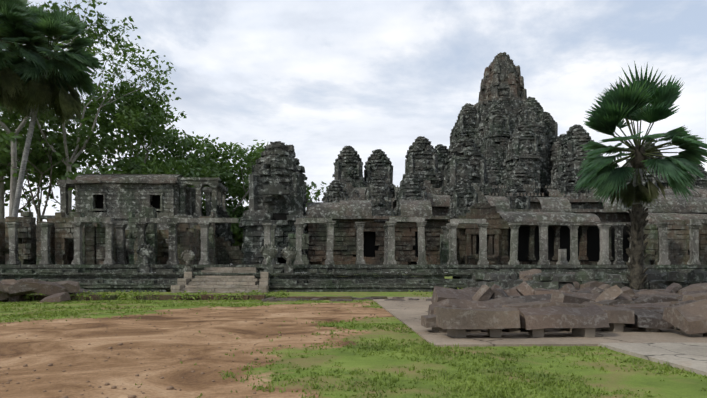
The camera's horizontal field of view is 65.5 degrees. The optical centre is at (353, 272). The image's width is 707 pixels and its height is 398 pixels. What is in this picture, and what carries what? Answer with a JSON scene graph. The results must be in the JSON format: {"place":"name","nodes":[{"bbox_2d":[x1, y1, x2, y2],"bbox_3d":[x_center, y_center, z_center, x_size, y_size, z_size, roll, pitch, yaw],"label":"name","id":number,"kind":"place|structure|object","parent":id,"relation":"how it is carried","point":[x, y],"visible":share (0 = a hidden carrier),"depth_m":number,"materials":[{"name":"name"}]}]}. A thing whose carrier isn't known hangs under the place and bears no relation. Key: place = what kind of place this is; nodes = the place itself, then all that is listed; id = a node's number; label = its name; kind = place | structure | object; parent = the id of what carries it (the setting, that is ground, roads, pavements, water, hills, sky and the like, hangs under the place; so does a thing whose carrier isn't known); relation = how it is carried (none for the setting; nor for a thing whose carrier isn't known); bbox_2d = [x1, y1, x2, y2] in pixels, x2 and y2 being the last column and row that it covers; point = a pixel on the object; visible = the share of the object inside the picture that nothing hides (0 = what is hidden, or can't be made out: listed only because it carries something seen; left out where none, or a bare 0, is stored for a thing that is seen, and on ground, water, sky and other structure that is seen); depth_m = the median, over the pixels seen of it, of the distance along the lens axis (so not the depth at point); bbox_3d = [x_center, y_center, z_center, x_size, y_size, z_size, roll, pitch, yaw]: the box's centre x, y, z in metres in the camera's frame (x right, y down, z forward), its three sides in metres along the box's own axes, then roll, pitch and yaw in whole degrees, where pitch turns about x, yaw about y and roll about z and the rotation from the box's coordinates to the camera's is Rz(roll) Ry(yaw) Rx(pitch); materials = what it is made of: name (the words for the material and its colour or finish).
{"place":"outdoors","nodes":[
{"label":"outdoors","id":0,"kind":"place"},
{"bbox_2d":[0,274,706,397],"bbox_3d":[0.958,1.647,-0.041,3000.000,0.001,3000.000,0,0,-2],"label":"ground","id":1,"kind":"structure","parent":0,"point":[81,370],"depth_m":10.66,"materials":[{"name":"brown soil"}]},
{"bbox_2d":[0,109,241,250],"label":"tree trunks","id":2,"kind":"object","parent":1,"relation":"on","point":[38,211],"depth_m":84.18,"materials":[{"name":"grey plant"}]},
{"bbox_2d":[0,96,670,246],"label":"forest tree leaves","id":3,"kind":"object","parent":2,"relation":"on","point":[55,139],"visible":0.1,"depth_m":85.95,"materials":[{"name":"green plant"}]},
{"bbox_2d":[0,0,310,217],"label":"tree","id":4,"kind":"object","parent":1,"relation":"on","point":[13,179],"visible":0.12,"depth_m":82.29,"materials":[{"name":"grey plant"}]},
{"bbox_2d":[0,0,327,215],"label":"tall tree leaves","id":5,"kind":"object","parent":4,"relation":"on","point":[196,163],"visible":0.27,"depth_m":89.72,"materials":[{"name":"green plant"}]},
{"bbox_2d":[0,302,376,397],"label":"pebbles","id":6,"kind":"object","parent":1,"relation":"on","point":[135,396],"visible":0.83,"depth_m":9.89,"materials":[{"name":"brown stone"}]},
{"bbox_2d":[28,294,387,300],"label":"laterite kerb","id":7,"kind":"structure","parent":1,"relation":"on","point":[171,297],"depth_m":32.68,"materials":[{"name":"stone"}]},
{"bbox_2d":[171,267,270,292],"bbox_3d":[-11.066,0.622,48.716,7.741,2.230,8.585,0,0,-2],"label":"terrace stair","id":8,"kind":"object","parent":1,"relation":"on","point":[218,284],"visible":0.73,"depth_m":46.30,"materials":[{"name":"grey stone"}]},
{"bbox_2d":[22,287,458,300],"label":"weeds","id":9,"kind":"object","parent":1,"relation":"on","point":[267,295],"visible":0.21,"depth_m":32.67,"materials":[{"name":"green plant"}]},
{"bbox_2d":[0,39,648,289],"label":"palm trunk bases","id":10,"kind":"object","parent":1,"relation":"on","point":[636,278],"visible":0.83,"depth_m":31.18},
{"bbox_2d":[0,0,104,99],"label":"palm fronds","id":11,"kind":"object","parent":10,"relation":"attached to","point":[24,23],"visible":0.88,"depth_m":57.14,"materials":[{"name":"green plant"}]},
{"bbox_2d":[0,66,665,209],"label":"dead palm fronds","id":12,"kind":"object","parent":10,"relation":"attached to","point":[62,102],"visible":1,"depth_m":56.86,"materials":[{"name":"brown plant"}]},
{"bbox_2d":[0,298,706,397],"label":"grass tufts","id":13,"kind":"object","parent":1,"relation":"on","point":[447,351],"visible":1,"depth_m":9.78,"materials":[{"name":"green plant"}]},
{"bbox_2d":[0,264,706,291],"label":"terrace plinth","id":14,"kind":"structure","parent":1,"relation":"on","point":[301,278],"depth_m":48.29,"materials":[{"name":"grey stone"}]},
{"bbox_2d":[36,177,227,264],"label":"building","id":15,"kind":"structure","parent":14,"relation":"on","point":[180,199],"depth_m":58.91,"materials":[{"name":"stone"}]},
{"bbox_2d":[72,174,182,183],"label":"roof","id":16,"kind":"structure","parent":15,"relation":"on","point":[132,179],"depth_m":59.02,"materials":[{"name":"grey stone"}]},
{"bbox_2d":[136,243,296,272],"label":"statues","id":17,"kind":"object","parent":14,"relation":"on","point":[145,252],"visible":1,"depth_m":48.45,"materials":[{"name":"stone"}]},
{"bbox_2d":[129,207,448,264],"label":"mossy gallery walls","id":18,"kind":"structure","parent":14,"relation":"on","point":[151,230],"depth_m":52.29,"materials":[{"name":"grey stone"}]},
{"bbox_2d":[0,211,706,264],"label":"ruined gallery walls","id":19,"kind":"structure","parent":14,"relation":"on","point":[93,236],"depth_m":52.36,"materials":[{"name":"stone"}]},
{"bbox_2d":[5,217,706,264],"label":"gallery pillars","id":20,"kind":"structure","parent":14,"relation":"on","point":[449,229],"depth_m":51.41,"materials":[{"name":"stone"}]},
{"bbox_2d":[306,180,706,225],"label":"gallery roofs","id":21,"kind":"structure","parent":20,"relation":"on","point":[555,208],"depth_m":61.75,"materials":[{"name":"stone"}]},
{"bbox_2d":[36,203,689,264],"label":"gallery walls","id":22,"kind":"structure","parent":14,"relation":"on","point":[497,238],"depth_m":59.32,"materials":[{"name":"stone"}]},
{"bbox_2d":[96,101,699,263],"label":"dark openings","id":23,"kind":"object","parent":14,"relation":"on","point":[370,247],"visible":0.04,"depth_m":60.40,"materials":[{"name":"black"}]},
{"bbox_2d":[208,97,706,264],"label":"temple towers","id":24,"kind":"structure","parent":14,"relation":"on","point":[280,189],"depth_m":82.43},
{"bbox_2d":[473,52,526,106],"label":"tower top","id":25,"kind":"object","parent":24,"relation":"on","point":[502,79],"depth_m":107.84,"materials":[{"name":"grey stone"}]},
{"bbox_2d":[0,269,706,333],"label":"stone blocks","id":26,"kind":"structure","parent":1,"relation":"on","point":[689,318],"depth_m":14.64,"materials":[{"name":"grey stone"}]},
{"bbox_2d":[373,297,706,346],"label":"concrete pad","id":27,"kind":"object","parent":1,"relation":"on","point":[410,312],"visible":0.17,"depth_m":13.73,"materials":[{"name":"grey concrete"}]},
{"bbox_2d":[432,323,706,337],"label":"support blocks","id":28,"kind":"structure","parent":27,"relation":"on","point":[581,332],"depth_m":13.87,"materials":[{"name":"brown"}]},
{"bbox_2d":[465,269,706,289],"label":"stone blocks","id":29,"kind":"structure","parent":1,"relation":"on","point":[507,278],"depth_m":34.61,"materials":[{"name":"grey stone"}]},
{"bbox_2d":[598,343,706,375],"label":"concrete slab","id":30,"kind":"structure","parent":1,"relation":"on","point":[692,357],"depth_m":10.84,"materials":[{"name":"grey concrete"}]},
{"bbox_2d":[0,22,706,216],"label":"palm","id":31,"kind":"object","parent":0,"point":[619,103],"depth_m":30.59,"materials":[{"name":"green plant"}]},
{"bbox_2d":[0,0,706,221],"label":"sky","id":32,"kind":"structure","parent":0,"point":[319,78],"materials":[{"name":"white"}]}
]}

